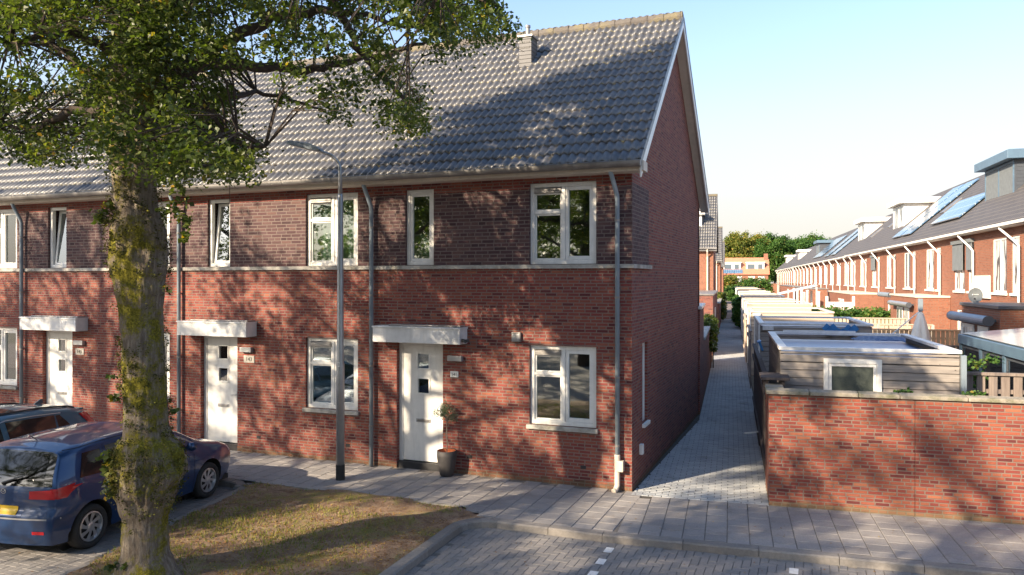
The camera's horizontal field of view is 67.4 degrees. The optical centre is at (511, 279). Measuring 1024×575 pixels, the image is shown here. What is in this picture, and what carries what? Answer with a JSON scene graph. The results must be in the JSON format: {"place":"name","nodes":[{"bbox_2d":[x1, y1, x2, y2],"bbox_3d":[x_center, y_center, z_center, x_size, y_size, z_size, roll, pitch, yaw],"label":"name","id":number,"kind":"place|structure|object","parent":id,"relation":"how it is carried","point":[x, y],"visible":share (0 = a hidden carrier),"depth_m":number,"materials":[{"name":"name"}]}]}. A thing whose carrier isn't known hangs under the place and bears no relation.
{"place":"outdoors","nodes":[
{"label":"outdoors","id":0,"kind":"place"},
{"bbox_2d":[66,481,480,574],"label":"verge ground","id":1,"kind":"structure","parent":0,"point":[304,496],"depth_m":10.77,"materials":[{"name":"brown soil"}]},
{"bbox_2d":[0,0,532,574],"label":"lime tree","id":2,"kind":"object","parent":1,"relation":"on","point":[144,72],"visible":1,"depth_m":8.35,"materials":[{"name":"green plant"}]},
{"bbox_2d":[255,481,461,507],"bbox_3d":[-2.659,3.590,12.806,3.990,0.060,0.060,0,0,22],"label":"verge edging","id":3,"kind":"object","parent":1,"relation":"on","point":[426,502],"visible":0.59,"depth_m":13.03,"materials":[{"name":"concrete"}]},
{"bbox_2d":[227,450,642,531],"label":"sidewalk","id":4,"kind":"structure","parent":0,"point":[532,501],"depth_m":13.05,"materials":[{"name":"concrete"}]},
{"bbox_2d":[286,140,344,480],"bbox_3d":[-3.505,0.553,13.762,1.055,6.073,0.280,0,0,8],"label":"street lamp","id":5,"kind":"object","parent":4,"relation":"on","point":[340,430],"visible":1,"depth_m":13.65,"materials":[{"name":"metal"}]},
{"bbox_2d":[429,400,457,476],"bbox_3d":[-1.242,2.877,14.003,0.529,1.386,0.478,0,0,-5],"label":"potted tree","id":6,"kind":"object","parent":4,"relation":"on","point":[446,458],"visible":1,"depth_m":13.88,"materials":[{"name":"grey ceramic"}]},
{"bbox_2d":[0,480,928,574],"bbox_3d":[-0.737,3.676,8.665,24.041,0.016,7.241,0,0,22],"label":"road","id":7,"kind":"structure","parent":0,"point":[541,554],"depth_m":10.07,"materials":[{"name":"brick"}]},
{"bbox_2d":[0,399,94,441],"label":"parked car","id":8,"kind":"object","parent":7,"relation":"on","point":[18,419],"visible":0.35,"depth_m":12.73,"materials":[{"name":"grey paint"}]},
{"bbox_2d":[0,420,229,550],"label":"parked car","id":9,"kind":"object","parent":7,"relation":"on","point":[51,488],"visible":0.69,"depth_m":10.35,"materials":[{"name":"blue paint"}]},
{"bbox_2d":[61,483,253,574],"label":"kerb verge","id":10,"kind":"structure","parent":7,"relation":"on","point":[217,500],"depth_m":11.85,"materials":[{"name":"concrete"}]},
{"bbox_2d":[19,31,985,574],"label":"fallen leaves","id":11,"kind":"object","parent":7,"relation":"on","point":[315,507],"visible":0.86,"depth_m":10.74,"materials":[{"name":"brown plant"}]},
{"bbox_2d":[587,547,798,574],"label":"bay markings","id":12,"kind":"object","parent":7,"relation":"on","point":[610,550],"visible":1,"depth_m":9.89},
{"bbox_2d":[379,517,1023,574],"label":"curb","id":13,"kind":"structure","parent":7,"relation":"on","point":[415,557],"depth_m":10.22,"materials":[{"name":"concrete"}]},
{"bbox_2d":[0,0,1023,283],"label":"sky","id":14,"kind":"structure","parent":0,"point":[819,115],"materials":[{"name":"blue"}]},
{"bbox_2d":[233,450,1023,570],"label":"sidewalk base","id":15,"kind":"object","parent":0,"point":[616,529],"visible":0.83,"depth_m":11.32,"materials":[{"name":"grey concrete"}]},
{"bbox_2d":[631,319,768,511],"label":"alley path","id":16,"kind":"structure","parent":0,"point":[731,477],"depth_m":16.11,"materials":[{"name":"grey concrete"}]},
{"bbox_2d":[704,326,711,394],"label":"brick wall","id":17,"kind":"structure","parent":16,"relation":"on","point":[707,359],"depth_m":25.76,"materials":[{"name":"brick"}]},
{"bbox_2d":[704,314,719,367],"bbox_3d":[7.956,2.521,31.019,0.840,2.199,5.297,0,0,16],"label":"ivy","id":18,"kind":"object","parent":17,"relation":"attached to","point":[711,321],"visible":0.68,"depth_m":29.49,"materials":[{"name":"green plant"}]},
{"bbox_2d":[730,294,740,326],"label":"climbing ivy","id":19,"kind":"object","parent":16,"relation":"on","point":[736,309],"visible":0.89,"depth_m":56.72,"materials":[{"name":"green plant"}]},
{"bbox_2d":[747,324,751,388],"bbox_3d":[8.271,2.610,26.757,0.095,1.880,3.800,0,0,16],"label":"board fence","id":20,"kind":"object","parent":16,"relation":"on","point":[749,350],"visible":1,"depth_m":26.22,"materials":[{"name":"wood"}]},
{"bbox_2d":[752,343,769,471],"bbox_3d":[5.501,2.640,17.096,0.095,1.820,7.700,0,0,16],"label":"board fence","id":21,"kind":"object","parent":16,"relation":"on","point":[758,398],"visible":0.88,"depth_m":16.39,"materials":[{"name":"wood"}]},
{"bbox_2d":[716,227,722,291],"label":"terraced house","id":22,"kind":"structure","parent":0,"point":[719,258],"depth_m":80.53,"materials":[{"name":"white paint"}]},
{"bbox_2d":[721,241,724,291],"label":"terraced house","id":23,"kind":"structure","parent":0,"point":[722,274],"depth_m":112.47,"materials":[{"name":"red brick"}]},
{"bbox_2d":[740,327,753,391],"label":"garden ground","id":24,"kind":"structure","parent":0,"point":[752,378],"depth_m":27.91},
{"bbox_2d":[724,273,742,287],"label":"shrub","id":25,"kind":"object","parent":24,"relation":"on","point":[730,280],"visible":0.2,"depth_m":138.27,"materials":[{"name":"green plant"}]},
{"bbox_2d":[724,254,776,293],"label":"orange house","id":26,"kind":"structure","parent":24,"relation":"on","point":[746,268],"depth_m":177.66,"materials":[{"name":"red tile"}]},
{"bbox_2d":[737,277,773,292],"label":"shrub","id":27,"kind":"object","parent":24,"relation":"on","point":[764,284],"visible":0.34,"depth_m":135.38,"materials":[{"name":"green plant"}]},
{"bbox_2d":[740,295,784,329],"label":"garden shed","id":28,"kind":"structure","parent":24,"relation":"on","point":[778,296],"depth_m":53.71,"materials":[{"name":"white paint"}]},
{"bbox_2d":[742,298,795,339],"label":"garden shed","id":29,"kind":"structure","parent":24,"relation":"on","point":[760,299],"depth_m":45.29,"materials":[{"name":"white paint"}]},
{"bbox_2d":[748,231,797,283],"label":"background tree","id":30,"kind":"object","parent":24,"relation":"on","point":[776,244],"visible":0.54,"depth_m":193.32,"materials":[{"name":"green plant"}]},
{"bbox_2d":[744,301,811,352],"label":"garden shed","id":31,"kind":"structure","parent":24,"relation":"on","point":[747,304],"depth_m":37.06,"materials":[{"name":"white paint"}]},
{"bbox_2d":[747,307,834,374],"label":"garden shed","id":32,"kind":"structure","parent":24,"relation":"on","point":[751,313],"depth_m":28.49,"materials":[{"name":"wood"}]},
{"bbox_2d":[779,285,804,299],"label":"flat extension","id":33,"kind":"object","parent":24,"relation":"on","point":[782,288],"visible":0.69,"depth_m":109.66,"materials":[{"name":"brick"}]},
{"bbox_2d":[788,245,815,284],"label":"terraced house","id":34,"kind":"structure","parent":24,"relation":"on","point":[802,253],"depth_m":126.45,"materials":[{"name":"white paint"}]},
{"bbox_2d":[795,287,828,307],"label":"flat extension","id":35,"kind":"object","parent":24,"relation":"on","point":[823,292],"visible":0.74,"depth_m":75.54,"materials":[{"name":"brick"}]},
{"bbox_2d":[754,316,873,382],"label":"garden shed","id":36,"kind":"structure","parent":24,"relation":"on","point":[762,328],"depth_m":20.78,"materials":[{"name":"white paint"}]},
{"bbox_2d":[803,234,841,285],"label":"terraced house","id":37,"kind":"structure","parent":24,"relation":"on","point":[821,245],"depth_m":96.78,"materials":[{"name":"white paint"}]},
{"bbox_2d":[810,229,854,286],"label":"terraced house","id":38,"kind":"structure","parent":24,"relation":"on","point":[816,273],"depth_m":88.57,"materials":[{"name":"white paint"}]},
{"bbox_2d":[812,235,846,258],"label":"solar panels","id":39,"kind":"object","parent":38,"relation":"on","point":[829,247],"visible":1,"depth_m":88.75,"materials":[{"name":"glass"}]},
{"bbox_2d":[815,228,857,287],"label":"terraced house","id":40,"kind":"structure","parent":24,"relation":"on","point":[821,273],"depth_m":84.08,"materials":[{"name":"white paint"}]},
{"bbox_2d":[820,232,857,289],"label":"terraced house","id":41,"kind":"structure","parent":24,"relation":"on","point":[826,273],"depth_m":78.45,"materials":[{"name":"white paint"}]},
{"bbox_2d":[825,296,854,309],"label":"garden pergola","id":42,"kind":"object","parent":24,"relation":"on","point":[843,304],"visible":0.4,"depth_m":46.64,"materials":[{"name":"white paint"}]},
{"bbox_2d":[825,236,857,289],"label":"terraced house","id":43,"kind":"structure","parent":24,"relation":"on","point":[832,284],"depth_m":73.66,"materials":[{"name":"white paint"}]},
{"bbox_2d":[812,304,890,328],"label":"hedge","id":44,"kind":"object","parent":24,"relation":"on","point":[879,312],"visible":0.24,"depth_m":40.22,"materials":[{"name":"green plant"}]},
{"bbox_2d":[827,290,883,311],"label":"flat extension","id":45,"kind":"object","parent":24,"relation":"on","point":[863,299],"visible":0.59,"depth_m":48.66,"materials":[{"name":"brick"}]},
{"bbox_2d":[832,214,890,289],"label":"terraced house","id":46,"kind":"structure","parent":24,"relation":"on","point":[839,274],"depth_m":69.24,"materials":[{"name":"white paint"}]},
{"bbox_2d":[839,213,892,289],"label":"terraced house","id":47,"kind":"structure","parent":24,"relation":"on","point":[867,226],"depth_m":64.02,"materials":[{"name":"white paint"}]},
{"bbox_2d":[844,216,892,290],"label":"terraced house","id":48,"kind":"structure","parent":24,"relation":"on","point":[854,285],"depth_m":59.41,"materials":[{"name":"white paint"}]},
{"bbox_2d":[835,317,908,328],"bbox_3d":[16.135,2.670,35.750,4.200,1.800,0.115,0,0,16],"label":"board fence","id":49,"kind":"object","parent":24,"relation":"on","point":[879,320],"visible":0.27,"depth_m":35.47,"materials":[{"name":"wood"}]},
{"bbox_2d":[759,372,1023,524],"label":"garden wall","id":50,"kind":"structure","parent":24,"relation":"on","point":[947,456],"depth_m":11.65,"materials":[{"name":"brick"}]},
{"bbox_2d":[854,196,931,291],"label":"terraced house","id":51,"kind":"structure","parent":24,"relation":"on","point":[865,274],"depth_m":54.73,"materials":[{"name":"white paint"}]},
{"bbox_2d":[871,323,933,340],"bbox_3d":[14.534,2.660,30.487,4.000,1.820,0.115,0,0,16],"label":"board fence","id":52,"kind":"object","parent":24,"relation":"on","point":[879,325],"visible":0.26,"depth_m":30.30,"materials":[{"name":"wood"}]},
{"bbox_2d":[865,186,954,310],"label":"terraced house","id":53,"kind":"structure","parent":24,"relation":"on","point":[907,210],"depth_m":48.79,"materials":[{"name":"white paint"}]},
{"bbox_2d":[893,299,930,340],"bbox_3d":[13.441,2.110,26.117,1.551,2.920,0.643,0,0,16],"label":"parasol","id":54,"kind":"object","parent":24,"relation":"on","point":[920,329],"visible":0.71,"depth_m":25.91,"materials":[{"name":"beige fabric"}]},
{"bbox_2d":[872,328,960,348],"bbox_3d":[13.651,2.660,27.204,4.100,1.820,0.115,0,0,16],"label":"board fence","id":55,"kind":"object","parent":24,"relation":"on","point":[937,338],"visible":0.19,"depth_m":26.83,"materials":[{"name":"wood"}]},
{"bbox_2d":[889,293,949,344],"bbox_3d":[19.350,2.170,36.652,1.390,2.900,5.800,0,0,16],"label":"flat extension","id":56,"kind":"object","parent":24,"relation":"on","point":[936,308],"visible":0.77,"depth_m":33.98,"materials":[{"name":"brick"}]},
{"bbox_2d":[897,306,908,323],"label":"window","id":57,"kind":"structure","parent":56,"relation":"in","point":[899,309],"depth_m":36.72,"materials":[{"name":"white paint"}]},
{"bbox_2d":[878,176,979,313],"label":"terraced house","id":58,"kind":"structure","parent":24,"relation":"on","point":[894,269],"depth_m":45.22,"materials":[{"name":"white paint"}]},
{"bbox_2d":[885,255,891,288],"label":"window","id":59,"kind":"structure","parent":58,"relation":"in","point":[888,256],"depth_m":46.79,"materials":[{"name":"white paint"}]},
{"bbox_2d":[892,184,963,238],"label":"solar panels","id":60,"kind":"object","parent":58,"relation":"on","point":[926,212],"visible":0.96,"depth_m":44.45,"materials":[{"name":"glass"}]},
{"bbox_2d":[901,178,979,235],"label":"solar panels","id":61,"kind":"object","parent":58,"relation":"on","point":[938,208],"visible":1,"depth_m":41.85,"materials":[{"name":"glass"}]},
{"bbox_2d":[895,174,984,293],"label":"terraced house","id":62,"kind":"structure","parent":24,"relation":"on","point":[913,267],"depth_m":40.19,"materials":[{"name":"red brick"}]},
{"bbox_2d":[903,252,909,289],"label":"window","id":63,"kind":"structure","parent":62,"relation":"in","point":[907,255],"depth_m":42.15,"materials":[{"name":"white paint"}]},
{"bbox_2d":[915,185,984,329],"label":"terraced house","id":64,"kind":"structure","parent":24,"relation":"on","point":[938,266],"depth_m":35.19,"materials":[{"name":"white paint"}]},
{"bbox_2d":[925,249,933,290],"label":"window","id":65,"kind":"structure","parent":64,"relation":"in","point":[930,252],"depth_m":37.19,"materials":[{"name":"white paint"}]},
{"bbox_2d":[929,192,984,224],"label":"solar panels","id":66,"kind":"object","parent":64,"relation":"on","point":[959,209],"visible":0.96,"depth_m":35.56,"materials":[{"name":"glass"}]},
{"bbox_2d":[958,353,1004,395],"bbox_3d":[8.371,2.461,13.889,0.867,2.318,0.755,0,0,16],"label":"shrub","id":67,"kind":"object","parent":24,"relation":"on","point":[990,360],"visible":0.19,"depth_m":13.77,"materials":[{"name":"green plant"}]},
{"bbox_2d":[942,148,1023,344],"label":"terraced house","id":68,"kind":"structure","parent":24,"relation":"on","point":[1004,186],"depth_m":30.65,"materials":[{"name":"red brick"}]},
{"bbox_2d":[953,244,964,292],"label":"window","id":69,"kind":"structure","parent":68,"relation":"in","point":[959,274],"depth_m":32.29,"materials":[{"name":"white paint"}]},
{"bbox_2d":[958,328,1023,396],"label":"glass veranda","id":70,"kind":"object","parent":24,"relation":"on","point":[1007,345],"visible":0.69,"depth_m":15.10,"materials":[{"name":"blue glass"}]},
{"bbox_2d":[959,302,1023,359],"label":"flat extension","id":71,"kind":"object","parent":24,"relation":"on","point":[1005,315],"visible":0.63,"depth_m":20.70,"materials":[{"name":"red brick"}]},
{"bbox_2d":[946,311,995,326],"bbox_3d":[13.211,1.110,22.076,0.440,0.281,3.560,0,0,16],"label":"awning","id":72,"kind":"object","parent":71,"relation":"attached to","point":[988,321],"visible":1,"depth_m":21.47,"materials":[{"name":"metal"}]},
{"bbox_2d":[961,322,988,351],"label":"window","id":73,"kind":"structure","parent":71,"relation":"in","point":[965,327],"depth_m":22.61,"materials":[{"name":"grey glass"}]},
{"bbox_2d":[968,288,982,302],"bbox_3d":[13.877,0.477,23.019,0.286,0.455,0.288,0,0,-11],"label":"satellite dish","id":74,"kind":"object","parent":71,"relation":"on","point":[975,295],"visible":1,"depth_m":23.05,"materials":[{"name":"grey metal"}]},
{"bbox_2d":[959,371,1023,396],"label":"board fence","id":75,"kind":"object","parent":24,"relation":"on","point":[1005,390],"visible":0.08,"depth_m":12.68,"materials":[{"name":"wood"}]},
{"bbox_2d":[978,191,1023,302],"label":"terraced house","id":76,"kind":"structure","parent":24,"relation":"on","point":[1004,225],"depth_m":26.77,"materials":[{"name":"white paint"}]},
{"bbox_2d":[990,237,1006,294],"bbox_3d":[17.512,-0.460,27.558,0.150,2.040,1.620,0,0,16],"label":"window","id":77,"kind":"structure","parent":76,"relation":"in","point":[1000,244],"depth_m":27.55,"materials":[{"name":"white paint"}]},
{"bbox_2d":[1009,235,1019,295],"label":"window","id":78,"kind":"structure","parent":76,"relation":"in","point":[1017,238],"depth_m":26.17,"materials":[{"name":"white paint"}]},
{"bbox_2d":[618,496,1023,568],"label":"sidewalk","id":79,"kind":"structure","parent":0,"point":[952,551],"depth_m":10.93,"materials":[{"name":"concrete"}]},
{"bbox_2d":[768,330,966,394],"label":"garden shed","id":80,"kind":"structure","parent":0,"point":[929,367],"depth_m":12.91,"materials":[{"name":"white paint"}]},
{"bbox_2d":[823,358,881,391],"bbox_3d":[5.707,1.853,12.879,0.900,1.035,0.078,0,0,16],"label":"window","id":81,"kind":"structure","parent":80,"relation":"in","point":[839,374],"depth_m":12.87,"materials":[{"name":"white paint"}]},
{"bbox_2d":[851,336,922,345],"bbox_3d":[8.806,1.441,18.079,1.275,0.298,2.000,0,0,16],"label":"tarpaulin","id":82,"kind":"object","parent":80,"relation":"on","point":[878,338],"visible":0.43,"depth_m":17.68,"materials":[{"name":"plastic"}]},
{"label":"ground","id":83,"kind":"structure","parent":0,"visible":0},
{"bbox_2d":[0,88,100,404],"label":"terraced house","id":84,"kind":"structure","parent":83,"relation":"on","point":[16,178],"depth_m":18.55,"materials":[{"name":"red brick"}]},
{"bbox_2d":[0,209,16,267],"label":"window","id":85,"kind":"structure","parent":84,"relation":"in","point":[8,219],"depth_m":18.68,"materials":[{"name":"white paint"}]},
{"bbox_2d":[0,327,17,389],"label":"window","id":86,"kind":"structure","parent":84,"relation":"in","point":[8,336],"depth_m":18.67,"materials":[{"name":"white paint"}]},
{"bbox_2d":[10,203,24,403],"bbox_3d":[-11.697,0.860,18.181,0.091,5.420,0.315,0,0,37],"label":"downpipe","id":87,"kind":"object","parent":84,"relation":"attached to","point":[21,291],"visible":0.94,"depth_m":18.21,"materials":[{"name":"metal"}]},
{"bbox_2d":[12,59,316,435],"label":"terraced house","id":88,"kind":"structure","parent":83,"relation":"on","point":[71,322],"depth_m":17.63,"materials":[{"name":"red brick"}]},
{"bbox_2d":[50,207,65,267],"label":"window","id":89,"kind":"structure","parent":88,"relation":"in","point":[57,253],"depth_m":18.09,"materials":[{"name":"white paint"}]},
{"bbox_2d":[46,330,71,405],"bbox_3d":[-10.568,2.390,18.031,0.980,2.380,0.160,0,0,22],"label":"door","id":90,"kind":"structure","parent":88,"relation":"in","point":[58,343],"depth_m":18.07,"materials":[{"name":"white paint"}]},
{"bbox_2d":[158,201,169,265],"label":"window","id":91,"kind":"structure","parent":88,"relation":"in","point":[167,226],"depth_m":16.78,"materials":[{"name":"white paint"}]},
{"bbox_2d":[164,333,169,400],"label":"window","id":92,"kind":"structure","parent":88,"relation":"in","point":[167,336],"depth_m":16.77,"materials":[{"name":"white paint"}]},
{"bbox_2d":[168,195,181,432],"bbox_3d":[-7.185,0.860,16.401,0.091,5.420,0.315,0,0,37],"label":"downpipe","id":93,"kind":"object","parent":88,"relation":"attached to","point":[179,293],"visible":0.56,"depth_m":16.42,"materials":[{"name":"metal"}]},
{"bbox_2d":[170,39,465,465],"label":"terraced house","id":94,"kind":"structure","parent":83,"relation":"on","point":[258,327],"depth_m":15.69,"materials":[{"name":"red brick"}]},
{"bbox_2d":[210,199,229,266],"bbox_3d":[-6.114,-0.980,16.323,0.600,1.420,0.220,0,0,22],"label":"window","id":95,"kind":"structure","parent":94,"relation":"in","point":[220,255],"depth_m":16.34,"materials":[{"name":"white paint"}]},
{"bbox_2d":[204,336,236,450],"bbox_3d":[-6.131,2.390,16.283,0.980,2.380,0.160,0,0,22],"label":"door","id":96,"kind":"structure","parent":94,"relation":"in","point":[220,353],"depth_m":16.30,"materials":[{"name":"white paint"}]},
{"bbox_2d":[302,337,358,415],"bbox_3d":[-3.550,1.899,15.181,1.300,1.478,0.205,0,0,22],"label":"window","id":97,"kind":"structure","parent":94,"relation":"in","point":[331,343],"depth_m":15.21,"materials":[{"name":"white paint"}]},
{"bbox_2d":[307,192,357,265],"bbox_3d":[-3.501,-0.985,15.291,1.220,1.430,0.284,0,0,22],"label":"window","id":98,"kind":"structure","parent":94,"relation":"in","point":[327,204],"depth_m":15.32,"materials":[{"name":"white paint"}]},
{"bbox_2d":[361,185,373,465],"bbox_3d":[-2.739,0.860,14.647,0.091,5.420,0.315,0,0,37],"label":"downpipe","id":99,"kind":"object","parent":94,"relation":"attached to","point":[371,294],"visible":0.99,"depth_m":14.67,"materials":[{"name":"metal"}]},
{"bbox_2d":[366,11,709,491],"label":"terraced house","id":100,"kind":"structure","parent":83,"relation":"on","point":[495,328],"depth_m":14.18,"materials":[{"name":"red brick"}]},
{"bbox_2d":[407,189,433,264],"bbox_3d":[-1.701,-0.980,14.514,0.600,1.420,0.090,0,0,22],"label":"window","id":101,"kind":"structure","parent":100,"relation":"in","point":[424,243],"depth_m":14.53,"materials":[{"name":"white paint"}]},
{"bbox_2d":[398,343,442,470],"bbox_3d":[-1.694,2.390,14.533,0.980,2.380,0.160,0,0,22],"label":"door","id":102,"kind":"structure","parent":100,"relation":"in","point":[420,433],"depth_m":14.55,"materials":[{"name":"white paint"}]},
{"bbox_2d":[526,345,597,433],"bbox_3d":[0.888,1.899,13.431,1.300,1.478,0.205,0,0,22],"label":"window","id":103,"kind":"structure","parent":100,"relation":"in","point":[564,352],"depth_m":13.44,"materials":[{"name":"white paint"}]},
{"bbox_2d":[531,181,595,263],"bbox_3d":[0.921,-0.985,13.501,1.220,1.430,0.199,0,0,22],"label":"window","id":104,"kind":"structure","parent":100,"relation":"in","point":[563,189],"depth_m":13.45,"materials":[{"name":"white paint"}]},
{"bbox_2d":[608,172,623,492],"bbox_3d":[1.754,0.871,12.861,0.169,5.442,0.319,0,0,39],"label":"downpipe","id":105,"kind":"object","parent":100,"relation":"attached to","point":[618,465],"visible":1,"depth_m":12.91,"materials":[{"name":"metal"}]},
{"bbox_2d":[642,342,649,427],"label":"window","id":106,"kind":"structure","parent":100,"relation":"in","point":[645,424],"depth_m":14.08,"materials":[{"name":"white paint"}]},
{"bbox_2d":[723,231,756,257],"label":"background tree","id":107,"kind":"object","parent":83,"relation":"on","point":[734,241],"visible":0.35,"depth_m":202.58,"materials":[{"name":"green plant"}]},
{"label":"garden soil","id":108,"kind":"structure","parent":0,"visible":0},
{"bbox_2d":[698,303,704,414],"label":"brick shed","id":109,"kind":"structure","parent":108,"relation":"on","point":[701,306],"depth_m":20.61,"materials":[{"name":"red brick"}]},
{"bbox_2d":[699,290,717,355],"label":"brick garage","id":110,"kind":"structure","parent":108,"relation":"on","point":[708,298],"depth_m":36.02,"materials":[{"name":"brick"}]},
{"bbox_2d":[699,194,718,289],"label":"terraced house","id":111,"kind":"structure","parent":108,"relation":"on","point":[708,241],"depth_m":48.47,"materials":[{"name":"red brick"}]},
{"bbox_2d":[717,291,727,319],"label":"hedge","id":112,"kind":"object","parent":108,"relation":"on","point":[723,296],"visible":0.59,"depth_m":64.70,"materials":[{"name":"green plant"}]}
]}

